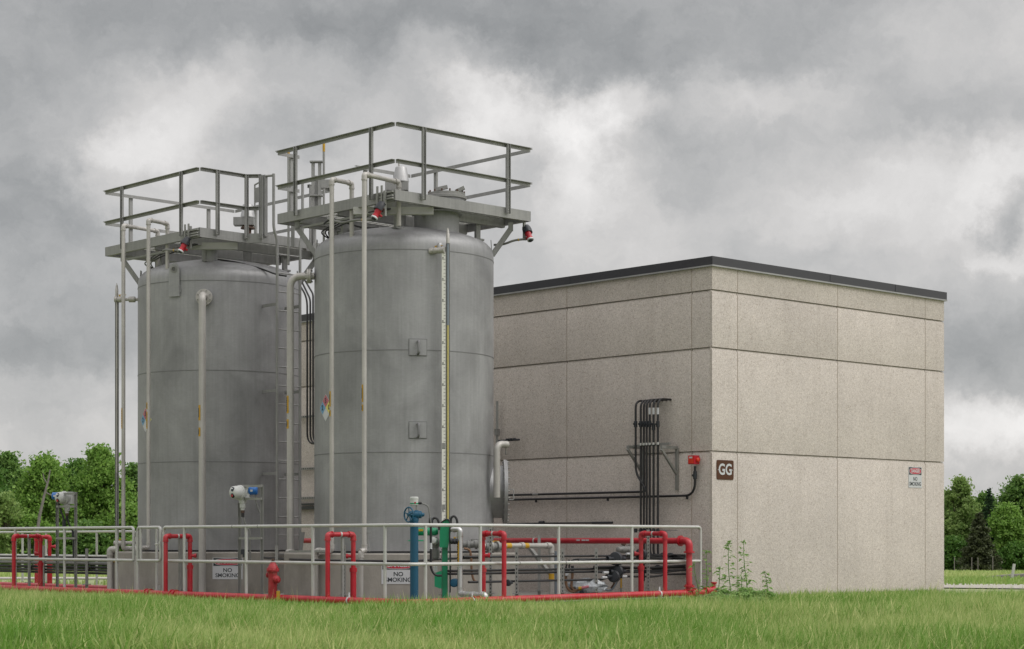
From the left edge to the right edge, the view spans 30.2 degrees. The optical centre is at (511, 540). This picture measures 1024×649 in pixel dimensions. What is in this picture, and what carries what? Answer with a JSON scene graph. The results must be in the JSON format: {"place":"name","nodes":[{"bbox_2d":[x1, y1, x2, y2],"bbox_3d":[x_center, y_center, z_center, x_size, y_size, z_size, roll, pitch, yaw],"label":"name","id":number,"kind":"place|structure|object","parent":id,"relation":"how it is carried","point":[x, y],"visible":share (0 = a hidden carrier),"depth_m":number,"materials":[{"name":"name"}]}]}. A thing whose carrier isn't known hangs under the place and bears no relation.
{"place":"outdoors","nodes":[
{"label":"outdoors","id":0,"kind":"place"},
{"bbox_2d":[301,286,313,444],"bbox_3d":[-3.751,-3.330,35.811,0.036,3.051,0.838,0,0,-43],"label":"conduit","id":1,"kind":"object","parent":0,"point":[306,366],"visible":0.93,"depth_m":35.93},
{"bbox_2d":[0,584,1023,648],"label":"lawn grass","id":2,"kind":"structure","parent":0,"point":[129,630],"depth_m":18.49,"materials":[{"name":"plant"}]},
{"bbox_2d":[0,569,1023,584],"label":"meadow grass","id":3,"kind":"structure","parent":0,"point":[958,577],"depth_m":43.70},
{"bbox_2d":[0,577,1023,587],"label":"road","id":4,"kind":"structure","parent":0,"point":[960,585],"depth_m":38.25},
{"bbox_2d":[0,576,1023,593],"bbox_3d":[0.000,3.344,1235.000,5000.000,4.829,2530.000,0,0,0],"label":"ground","id":5,"kind":"structure","parent":0,"point":[91,581],"depth_m":36.66,"materials":[{"name":"plant"}]},
{"bbox_2d":[0,465,15,497],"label":"broadleaf tree","id":6,"kind":"object","parent":5,"relation":"on","point":[2,485],"visible":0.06,"depth_m":107.97,"materials":[{"name":"green plant"}]},
{"bbox_2d":[0,450,25,508],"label":"broadleaf tree","id":7,"kind":"object","parent":5,"relation":"on","point":[9,460],"visible":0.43,"depth_m":112.43,"materials":[{"name":"green plant"}]},
{"bbox_2d":[0,490,31,567],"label":"broadleaf tree","id":8,"kind":"object","parent":5,"relation":"on","point":[9,511],"visible":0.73,"depth_m":95.58,"materials":[{"name":"green plant"}]},
{"bbox_2d":[7,513,62,570],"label":"broadleaf tree","id":9,"kind":"object","parent":5,"relation":"on","point":[28,520],"visible":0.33,"depth_m":96.54,"materials":[{"name":"green plant"}]},
{"bbox_2d":[32,470,51,570],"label":"dead tree","id":10,"kind":"object","parent":5,"relation":"on","point":[41,506],"visible":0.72,"depth_m":95.95,"materials":[{"name":"wood"}]},
{"bbox_2d":[34,535,55,583],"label":"deluge pipe","id":11,"kind":"object","parent":5,"relation":"on","point":[50,547],"visible":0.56,"depth_m":36.17,"materials":[{"name":"red metal"}]},
{"bbox_2d":[9,450,91,564],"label":"broadleaf tree","id":12,"kind":"object","parent":5,"relation":"on","point":[30,491],"visible":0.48,"depth_m":103.23,"materials":[{"name":"green plant"}]},
{"bbox_2d":[0,582,106,588],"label":"red pipe","id":13,"kind":"object","parent":5,"relation":"on","point":[60,585],"visible":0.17,"depth_m":33.94,"materials":[{"name":"metal"}]},
{"bbox_2d":[0,526,134,588],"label":"guard rail","id":14,"kind":"object","parent":5,"relation":"on","point":[64,559],"visible":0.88,"depth_m":31.12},
{"bbox_2d":[0,530,135,584],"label":"guard rail","id":15,"kind":"object","parent":5,"relation":"on","point":[46,554],"visible":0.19,"depth_m":39.18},
{"bbox_2d":[48,457,87,520],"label":"broadleaf tree","id":16,"kind":"object","parent":5,"relation":"on","point":[74,463],"visible":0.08,"depth_m":115.37,"materials":[{"name":"green plant"}]},
{"bbox_2d":[52,518,120,568],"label":"broadleaf tree","id":17,"kind":"object","parent":5,"relation":"on","point":[86,540],"visible":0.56,"depth_m":96.38,"materials":[{"name":"green plant"}]},
{"bbox_2d":[63,442,137,525],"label":"broadleaf tree","id":18,"kind":"object","parent":5,"relation":"on","point":[94,483],"visible":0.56,"depth_m":105.10,"materials":[{"name":"green plant"}]},
{"bbox_2d":[104,501,137,550],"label":"broadleaf tree","id":19,"kind":"object","parent":5,"relation":"on","point":[131,513],"visible":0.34,"depth_m":97.45,"materials":[{"name":"green plant"}]},
{"bbox_2d":[125,462,137,504],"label":"broadleaf tree","id":20,"kind":"object","parent":5,"relation":"on","point":[132,472],"visible":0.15,"depth_m":109.57,"materials":[{"name":"green plant"}]},
{"bbox_2d":[266,559,280,599],"bbox_3d":[-3.379,0.600,26.878,0.227,0.681,0.223,0,0,0],"label":"fire hydrant","id":21,"kind":"object","parent":5,"relation":"on","point":[274,578],"visible":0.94,"depth_m":26.84,"materials":[{"name":"red metal"}]},
{"bbox_2d":[38,591,703,605],"bbox_3d":[-2.588,0.895,30.628,6.100,0.070,10.200,0,0,-43],"label":"gravel pad","id":22,"kind":"object","parent":5,"relation":"on","point":[531,593],"visible":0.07,"depth_m":30.14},
{"bbox_2d":[52,491,76,587],"bbox_3d":[-7.518,0.065,31.961,0.499,1.790,0.502,0,0,0],"label":"detector stand","id":23,"kind":"object","parent":22,"relation":"on","point":[66,499],"visible":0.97,"depth_m":32.03,"materials":[{"name":"grey metal"}]},
{"bbox_2d":[106,546,118,588],"bbox_3d":[-6.604,0.501,31.400,0.201,0.818,0.125,0,0,0],"label":"pipe stub","id":24,"kind":"object","parent":22,"relation":"on","point":[110,552],"visible":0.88,"depth_m":31.36,"materials":[{"name":"metal"}]},
{"bbox_2d":[135,526,161,589],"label":"pipe gate","id":25,"kind":"structure","parent":22,"relation":"on","point":[138,551],"depth_m":29.50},
{"bbox_2d":[134,218,169,589],"bbox_3d":[-5.815,-2.181,30.785,0.138,6.082,0.803,0,0,33],"label":"vent pipe","id":26,"kind":"object","parent":22,"relation":"on","point":[149,221],"visible":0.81,"depth_m":30.62,"materials":[{"name":"metal"}]},
{"bbox_2d":[113,551,284,593],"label":"tank plinth","id":27,"kind":"structure","parent":22,"relation":"on","point":[126,575],"depth_m":30.55,"materials":[{"name":"concrete"}]},
{"bbox_2d":[121,223,159,550],"bbox_3d":[-6.145,-2.526,31.546,0.139,5.412,0.913,0,0,31],"label":"vent pipe","id":28,"kind":"object","parent":27,"relation":"on","point":[124,227],"visible":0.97,"depth_m":31.18,"materials":[{"name":"metal"}]},
{"bbox_2d":[138,250,298,551],"bbox_3d":[-4.982,-2.331,32.200,2.793,5.038,2.744,0,0,0],"label":"storage tank","id":29,"kind":"object","parent":27,"relation":"on","point":[240,377],"visible":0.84,"depth_m":30.99,"materials":[{"name":"metal"}]},
{"bbox_2d":[125,296,137,301],"bbox_3d":[-6.459,-4.058,32.000,0.382,0.100,0.097,0,0,0],"label":"gauge connection","id":30,"kind":"object","parent":29,"relation":"attached to","point":[132,299],"visible":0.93,"depth_m":31.97,"materials":[{"name":"metal"}]},
{"bbox_2d":[115,283,118,546],"bbox_3d":[-6.658,-2.095,32.004,0.058,4.471,0.059,0,0,0],"label":"level gauge","id":31,"kind":"object","parent":30,"relation":"attached to","point":[116,412],"visible":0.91,"depth_m":31.99,"materials":[{"name":"metal"}]},
{"bbox_2d":[196,289,212,591],"bbox_3d":[-4.983,-1.579,30.576,0.270,4.979,0.587,0,0,0],"label":"drop pipe","id":32,"kind":"object","parent":29,"relation":"attached to","point":[204,297],"visible":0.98,"depth_m":30.29,"materials":[{"name":"metal"}]},
{"bbox_2d":[104,167,328,284],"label":"tank platform","id":33,"kind":"structure","parent":29,"relation":"on","point":[231,245],"depth_m":31.44,"materials":[{"name":"metal"}]},
{"bbox_2d":[162,226,191,253],"bbox_3d":[-5.462,-4.804,30.561,0.738,0.453,0.227,0,0,40],"label":"flame detector","id":34,"kind":"object","parent":33,"relation":"attached to","point":[185,242],"visible":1,"depth_m":30.36,"materials":[{"name":"red metal"}]},
{"bbox_2d":[254,175,267,236],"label":"ladder gate","id":35,"kind":"structure","parent":33,"relation":"attached to","point":[265,204],"depth_m":30.87,"materials":[{"name":"metal"}]},
{"bbox_2d":[233,203,254,261],"bbox_3d":[-4.491,-5.194,31.900,0.352,1.109,0.244,0,0,0],"label":"relief vent","id":36,"kind":"object","parent":29,"relation":"on","point":[239,222],"visible":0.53,"depth_m":31.82,"materials":[{"name":"metal"}]},
{"bbox_2d":[262,173,303,589],"bbox_3d":[-3.831,-2.493,31.116,0.745,6.906,0.444,0,0,-43],"label":"ladder","id":37,"kind":"object","parent":29,"relation":"attached to","point":[276,390],"visible":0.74,"depth_m":30.88,"materials":[{"name":"metal"}]},
{"bbox_2d":[213,558,242,578],"bbox_3d":[-4.560,0.452,30.453,0.485,0.345,0.010,0,0,2],"label":"danger sign","id":38,"kind":"object","parent":27,"relation":"attached to","point":[225,570],"visible":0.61,"depth_m":30.45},
{"bbox_2d":[229,484,263,593],"bbox_3d":[-3.874,0.067,28.125,0.603,1.786,0.346,0,0,23],"label":"detector stand","id":39,"kind":"object","parent":22,"relation":"on","point":[242,494],"visible":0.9,"depth_m":28.11,"materials":[{"name":"grey metal"}]},
{"bbox_2d":[314,177,354,595],"bbox_3d":[-2.593,-2.204,27.692,0.366,6.128,0.573,0,0,32],"label":"vent pipe","id":40,"kind":"object","parent":22,"relation":"on","point":[349,183],"visible":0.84,"depth_m":27.39,"materials":[{"name":"metal"}]},
{"bbox_2d":[0,582,716,603],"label":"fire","id":41,"kind":"object","parent":22,"relation":"on","point":[561,597],"visible":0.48,"depth_m":27.44,"materials":[{"name":"red metal"}]},
{"bbox_2d":[11,534,43,585],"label":"deluge pipe","id":42,"kind":"object","parent":41,"relation":"attached to","point":[40,563],"visible":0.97,"depth_m":32.60,"materials":[{"name":"red metal"}]},
{"bbox_2d":[163,533,196,591],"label":"deluge pipe","id":43,"kind":"object","parent":41,"relation":"attached to","point":[166,537],"visible":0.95,"depth_m":29.16,"materials":[{"name":"red metal"}]},
{"bbox_2d":[324,531,356,596],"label":"deluge pipe","id":44,"kind":"object","parent":41,"relation":"attached to","point":[342,535],"visible":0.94,"depth_m":26.22,"materials":[{"name":"red metal"}]},
{"bbox_2d":[450,527,487,596],"bbox_3d":[-0.570,0.329,25.893,0.699,1.050,0.128,0,0,43],"label":"silver pipe","id":45,"kind":"object","parent":41,"relation":"on","point":[460,591],"visible":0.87,"depth_m":26.02,"materials":[{"name":"metal"}]},
{"bbox_2d":[482,530,506,596],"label":"deluge pipe","id":46,"kind":"object","parent":41,"relation":"attached to","point":[499,533],"visible":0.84,"depth_m":25.93,"materials":[{"name":"red metal"}]},
{"bbox_2d":[304,535,694,595],"bbox_3d":[-0.738,0.393,32.103,0.164,0.934,10.082,0,0,-43],"label":"red header","id":47,"kind":"object","parent":41,"relation":"attached to","point":[680,540],"visible":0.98,"depth_m":29.43,"materials":[{"name":"metal"}]},
{"bbox_2d":[634,531,667,596],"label":"deluge pipe","id":48,"kind":"object","parent":41,"relation":"attached to","point":[662,534],"visible":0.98,"depth_m":28.35,"materials":[{"name":"red metal"}]},
{"bbox_2d":[358,172,401,597],"bbox_3d":[-1.882,-2.180,27.123,0.091,6.080,0.879,0,0,39],"label":"vent pipe","id":49,"kind":"object","parent":22,"relation":"on","point":[363,549],"visible":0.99,"depth_m":26.84,"materials":[{"name":"metal"}]},
{"bbox_2d":[284,552,518,598],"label":"tank plinth","id":50,"kind":"structure","parent":22,"relation":"on","point":[297,579],"depth_m":27.35,"materials":[{"name":"concrete"}]},
{"bbox_2d":[264,557,478,561],"bbox_3d":[-2.550,0.268,27.700,4.264,0.080,1.386,0,0,36],"label":"conduit","id":51,"kind":"object","parent":50,"relation":"attached to","point":[349,560],"visible":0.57,"depth_m":26.85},
{"bbox_2d":[381,562,409,583],"bbox_3d":[-1.626,0.458,27.165,0.485,0.335,0.010,0,0,2],"label":"danger sign","id":52,"kind":"object","parent":50,"relation":"attached to","point":[398,574],"visible":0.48,"depth_m":27.17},
{"bbox_2d":[314,196,513,552],"bbox_3d":[-1.490,-2.449,28.866,3.044,5.274,2.813,0,0,0],"label":"storage tank","id":53,"kind":"object","parent":50,"relation":"on","point":[404,365],"visible":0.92,"depth_m":27.72,"materials":[{"name":"metal"}]},
{"bbox_2d":[285,269,314,552],"bbox_3d":[-3.188,-1.946,28.550,0.436,4.269,0.220,0,0,0],"label":"drop pipe","id":54,"kind":"object","parent":53,"relation":"attached to","point":[308,275],"visible":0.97,"depth_m":28.50,"materials":[{"name":"metal"}]},
{"bbox_2d":[320,394,328,420],"bbox_3d":[-2.753,-1.963,28.123,0.020,0.410,0.409,0,0,-35],"label":"hazard placard","id":55,"kind":"object","parent":53,"relation":"attached to","point":[324,408],"visible":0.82,"depth_m":28.12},
{"bbox_2d":[385,163,408,225],"bbox_3d":[-1.715,-5.164,28.400,0.352,1.048,0.244,0,0,0],"label":"relief vent","id":56,"kind":"object","parent":53,"relation":"on","point":[400,173],"visible":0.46,"depth_m":28.30,"materials":[{"name":"metal"}]},
{"bbox_2d":[275,122,532,264],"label":"tank platform","id":57,"kind":"structure","parent":53,"relation":"on","point":[476,218],"depth_m":28.43,"materials":[{"name":"metal"}]},
{"bbox_2d":[327,190,386,223],"bbox_3d":[-2.342,-4.763,27.436,0.292,0.437,1.369,0,0,-44],"label":"flame detector","id":58,"kind":"object","parent":57,"relation":"attached to","point":[380,206],"visible":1,"depth_m":27.02,"materials":[{"name":"red metal"}]},
{"bbox_2d":[494,222,533,245],"bbox_3d":[0.024,-4.718,28.958,0.615,0.442,0.212,0,0,0],"label":"warning light","id":59,"kind":"object","parent":57,"relation":"attached to","point":[527,232],"visible":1,"depth_m":28.93,"materials":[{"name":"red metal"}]},
{"bbox_2d":[442,228,449,520],"bbox_3d":[-0.958,-2.308,27.518,0.116,4.436,0.059,0,0,0],"label":"level gauge","id":60,"kind":"object","parent":53,"relation":"attached to","point":[447,378],"visible":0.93,"depth_m":27.51,"materials":[{"name":"white metal"}]},
{"bbox_2d":[429,243,445,253],"bbox_3d":[-1.066,-4.235,27.640,0.286,0.160,0.251,0,0,26],"label":"gauge valve","id":61,"kind":"object","parent":60,"relation":"attached to","point":[439,248],"visible":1,"depth_m":27.53,"materials":[{"name":"metal"}]},
{"bbox_2d":[428,185,466,200],"bbox_3d":[-0.976,-5.173,28.300,0.600,0.194,0.600,0,0,0],"label":"hatch","id":62,"kind":"object","parent":53,"relation":"on","point":[443,191],"visible":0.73,"depth_m":28.08,"materials":[{"name":"metal"}]},
{"bbox_2d":[403,497,431,598],"bbox_3d":[-1.264,0.188,25.449,0.322,1.544,0.215,0,0,-33],"label":"indicator post","id":63,"kind":"object","parent":22,"relation":"on","point":[414,516],"visible":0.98,"depth_m":25.40,"materials":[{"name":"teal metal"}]},
{"bbox_2d":[162,523,701,598],"bbox_3d":[-1.246,0.365,27.051,8.255,1.189,4.317,0,0,0],"label":"guard rail","id":64,"kind":"object","parent":22,"relation":"on","point":[384,563],"visible":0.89,"depth_m":26.72,"materials":[{"name":"metal"}]},
{"bbox_2d":[408,515,457,597],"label":"loading column","id":65,"kind":"structure","parent":22,"relation":"on","point":[445,543],"depth_m":26.13,"materials":[{"name":"green metal"}]},
{"bbox_2d":[432,537,439,571],"bbox_3d":[-1.063,0.196,26.256,0.146,0.487,0.238,0,0,0],"label":"wrapped meter","id":66,"kind":"object","parent":65,"relation":"attached to","point":[435,547],"visible":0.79,"depth_m":26.25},
{"bbox_2d":[429,517,441,576],"bbox_3d":[-1.040,0.088,25.750,0.179,0.812,0.060,0,0,0],"label":"black riser","id":67,"kind":"object","parent":22,"relation":"on","point":[430,548],"visible":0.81,"depth_m":25.74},
{"bbox_2d":[487,523,494,596],"bbox_3d":[-0.304,0.357,26.873,0.120,1.206,0.120,0,0,0],"label":"strut post","id":68,"kind":"object","parent":22,"relation":"on","point":[490,593],"visible":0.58,"depth_m":26.87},
{"bbox_2d":[512,547,520,595],"bbox_3d":[0.065,0.531,26.850,0.120,0.859,0.120,0,0,0],"label":"strut post","id":69,"kind":"object","parent":22,"relation":"on","point":[516,593],"visible":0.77,"depth_m":26.85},
{"bbox_2d":[463,554,685,557],"bbox_3d":[1.003,0.231,27.827,4.597,0.030,0.032,0,0,-43],"label":"conduit","id":70,"kind":"object","parent":69,"relation":"attached to","point":[525,556],"visible":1,"depth_m":27.42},
{"bbox_2d":[485,542,554,594],"bbox_3d":[0.084,0.469,27.856,1.485,0.881,0.104,0,0,-43],"label":"product pipe","id":71,"kind":"object","parent":22,"relation":"on","point":[545,545],"visible":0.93,"depth_m":28.21,"materials":[{"name":"metal"}]},
{"bbox_2d":[485,541,501,551],"bbox_3d":[-0.274,0.087,27.519,0.340,0.164,0.160,0,0,-43],"label":"flanged valve","id":72,"kind":"object","parent":71,"relation":"attached to","point":[496,546],"visible":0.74,"depth_m":27.49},
{"bbox_2d":[560,548,566,593],"bbox_3d":[0.733,0.539,27.477,0.120,0.842,0.120,0,0,0],"label":"strut post","id":73,"kind":"object","parent":22,"relation":"on","point":[562,573],"visible":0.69,"depth_m":27.48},
{"bbox_2d":[468,578,601,582],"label":"conduit","id":74,"kind":"object","parent":73,"relation":"attached to","point":[544,580],"visible":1,"depth_m":27.22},
{"bbox_2d":[567,578,607,593],"bbox_3d":[1.102,0.674,28.039,0.570,0.250,0.380,0,0,-32],"label":"wrapped pump","id":75,"kind":"object","parent":22,"relation":"on","point":[588,586],"visible":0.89,"depth_m":27.95,"materials":[{"name":"plastic"}]},
{"bbox_2d":[564,558,598,592],"bbox_3d":[1.026,0.520,27.916,0.509,0.509,0.090,0,0,0],"label":"hose assembly","id":76,"kind":"object","parent":75,"relation":"attached to","point":[572,590],"visible":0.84,"depth_m":27.92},
{"bbox_2d":[592,548,599,592],"bbox_3d":[1.239,0.540,27.953,0.120,0.839,0.120,0,0,0],"label":"strut post","id":77,"kind":"object","parent":22,"relation":"on","point":[596,570],"visible":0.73,"depth_m":27.95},
{"bbox_2d":[447,566,685,571],"bbox_3d":[0.900,0.420,27.730,4.879,0.034,0.036,0,0,-43],"label":"conduit","id":78,"kind":"object","parent":77,"relation":"attached to","point":[531,569],"visible":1,"depth_m":27.30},
{"bbox_2d":[578,557,629,560],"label":"conduit","id":79,"kind":"object","parent":77,"relation":"attached to","point":[589,559],"visible":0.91,"depth_m":27.90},
{"bbox_2d":[606,552,625,565],"bbox_3d":[1.547,0.275,28.269,0.209,0.213,0.367,0,0,25],"label":"junction box","id":80,"kind":"object","parent":79,"relation":"attached to","point":[616,556],"visible":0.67,"depth_m":28.21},
{"bbox_2d":[593,564,685,568],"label":"conduit","id":81,"kind":"object","parent":77,"relation":"attached to","point":[652,567],"visible":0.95,"depth_m":28.73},
{"bbox_2d":[644,530,651,590],"bbox_3d":[2.056,0.399,28.678,0.120,1.122,0.120,0,0,0],"label":"strut post","id":82,"kind":"object","parent":22,"relation":"on","point":[648,564],"visible":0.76,"depth_m":28.68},
{"bbox_2d":[301,256,946,596],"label":"building","id":83,"kind":"structure","parent":5,"relation":"on","point":[810,404],"depth_m":30.83,"materials":[{"name":"concrete"}]},
{"bbox_2d":[494,401,519,442],"bbox_3d":[-0.116,-0.809,32.179,0.167,3.130,0.649,0,0,-35],"label":"strut post","id":84,"kind":"object","parent":83,"relation":"attached to","point":[496,432],"visible":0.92,"depth_m":32.38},
{"bbox_2d":[507,521,612,523],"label":"wall conduit","id":85,"kind":"object","parent":83,"relation":"attached to","point":[544,522],"depth_m":31.18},
{"bbox_2d":[447,569,677,574],"bbox_3d":[0.900,0.461,27.730,4.879,0.034,0.036,0,0,-43],"label":"conduit","id":86,"kind":"object","parent":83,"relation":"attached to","point":[544,572],"visible":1,"depth_m":27.26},
{"bbox_2d":[508,491,642,495],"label":"wall conduit","id":87,"kind":"object","parent":83,"relation":"attached to","point":[574,493],"depth_m":31.07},
{"bbox_2d":[508,466,696,501],"bbox_3d":[1.156,-0.886,30.932,0.064,0.507,4.907,0,0,-43],"label":"wall conduit","id":88,"kind":"object","parent":83,"relation":"attached to","point":[694,475],"depth_m":30.46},
{"bbox_2d":[626,442,678,489],"bbox_3d":[2.203,-1.147,29.599,0.393,0.738,0.810,0,0,-43],"label":"wall bracket","id":89,"kind":"object","parent":83,"relation":"attached to","point":[675,470],"depth_m":29.46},
{"bbox_2d":[633,398,685,580],"bbox_3d":[2.405,-0.785,29.486,1.099,2.849,0.408,0,0,44],"label":"conduit bundle","id":90,"kind":"object","parent":89,"relation":"attached to","point":[646,423],"visible":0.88,"depth_m":29.53,"materials":[{"name":"metal"}]},
{"bbox_2d":[716,460,733,479],"bbox_3d":[3.278,-1.082,29.197,0.400,0.300,0.012,0,0,-43],"label":"building sign","id":91,"kind":"object","parent":83,"relation":"attached to","point":[724,469],"visible":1,"depth_m":29.20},
{"bbox_2d":[908,467,921,487],"bbox_3d":[6.926,-1.082,32.625,0.385,0.356,0.010,0,0,-43],"label":"danger sign","id":92,"kind":"object","parent":83,"relation":"attached to","point":[914,477],"visible":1,"depth_m":32.62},
{"bbox_2d":[722,540,738,594],"bbox_3d":[2.995,0.465,25.858,0.291,0.932,0.316,0,0,0],"label":"weed plant","id":93,"kind":"object","parent":5,"relation":"on","point":[727,545],"visible":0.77,"depth_m":25.89,"materials":[{"name":"green plant"}]},
{"bbox_2d":[736,540,755,589],"bbox_3d":[3.159,0.461,25.579,0.299,0.939,0.318,0,0,-22],"label":"weed plant","id":94,"kind":"object","parent":5,"relation":"on","point":[743,554],"visible":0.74,"depth_m":25.59,"materials":[{"name":"green plant"}]},
{"bbox_2d":[944,534,967,570],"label":"broadleaf tree","id":95,"kind":"object","parent":5,"relation":"on","point":[953,544],"visible":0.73,"depth_m":133.30,"materials":[{"name":"green plant"}]},
{"bbox_2d":[944,474,983,539],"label":"broadleaf tree","id":96,"kind":"object","parent":5,"relation":"on","point":[959,498],"visible":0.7,"depth_m":137.46,"materials":[{"name":"green plant"}]},
{"bbox_2d":[955,512,1005,570],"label":"conifer tree","id":97,"kind":"object","parent":5,"relation":"on","point":[976,549],"visible":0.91,"depth_m":128.65,"materials":[{"name":"green plant"}]},
{"bbox_2d":[975,490,998,539],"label":"broadleaf tree","id":98,"kind":"object","parent":5,"relation":"on","point":[981,497],"visible":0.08,"depth_m":146.58,"materials":[{"name":"green plant"}]},
{"bbox_2d":[982,488,998,556],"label":"conifer tree","id":99,"kind":"object","parent":5,"relation":"on","point":[987,507],"visible":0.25,"depth_m":135.90,"materials":[{"name":"green plant"}]},
{"bbox_2d":[985,501,1023,570],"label":"broadleaf tree","id":100,"kind":"object","parent":5,"relation":"on","point":[1005,523],"visible":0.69,"depth_m":131.26,"materials":[{"name":"green plant"}]},
{"bbox_2d":[990,540,1023,570],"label":"broadleaf tree","id":101,"kind":"object","parent":5,"relation":"on","point":[1011,553],"visible":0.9,"depth_m":129.25,"materials":[{"name":"green plant"}]},
{"bbox_2d":[993,473,1023,524],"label":"broadleaf tree","id":102,"kind":"object","parent":5,"relation":"on","point":[1010,493],"visible":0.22,"depth_m":141.51,"materials":[{"name":"green plant"}]},
{"bbox_2d":[0,0,1023,500],"label":"sky","id":103,"kind":"structure","parent":0,"point":[873,140],"materials":[{"name":"grey"}]},
{"bbox_2d":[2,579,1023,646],"bbox_3d":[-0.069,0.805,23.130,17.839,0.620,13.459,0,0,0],"label":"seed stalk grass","id":104,"kind":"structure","parent":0,"point":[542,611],"depth_m":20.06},
{"bbox_3d":[-8.595,0.462,33.796,0.120,0.996,0.120,0,0,0],"label":"strut post","id":105,"kind":"object","parent":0,"visible":0},
{"bbox_2d":[0,560,106,564],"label":"conduit","id":106,"kind":"object","parent":105,"relation":"attached to","point":[54,562],"visible":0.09,"depth_m":33.08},
{"bbox_2d":[0,567,106,571],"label":"conduit","id":107,"kind":"object","parent":105,"relation":"attached to","point":[54,569],"depth_m":33.22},
{"bbox_2d":[0,564,106,568],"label":"conduit","id":108,"kind":"object","parent":105,"relation":"attached to","point":[54,566],"depth_m":33.23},
{"bbox_2d":[0,570,106,574],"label":"conduit","id":109,"kind":"object","parent":105,"relation":"attached to","point":[67,572],"depth_m":33.13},
{"bbox_2d":[0,555,106,558],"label":"conduit","id":110,"kind":"object","parent":105,"relation":"attached to","point":[55,556],"depth_m":33.15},
{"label":"wall strut","id":111,"kind":"object","parent":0,"visible":0},
{"bbox_2d":[302,283,313,442],"bbox_3d":[-3.708,-3.376,35.764,0.036,3.150,0.902,0,0,-43],"label":"conduit","id":112,"kind":"object","parent":111,"relation":"attached to","point":[308,295],"visible":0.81,"depth_m":35.86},
{"bbox_2d":[305,280,313,439],"bbox_3d":[-3.666,-3.419,35.720,0.036,3.243,0.956,0,0,-43],"label":"conduit","id":113,"kind":"object","parent":111,"relation":"attached to","point":[307,284],"visible":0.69,"depth_m":35.80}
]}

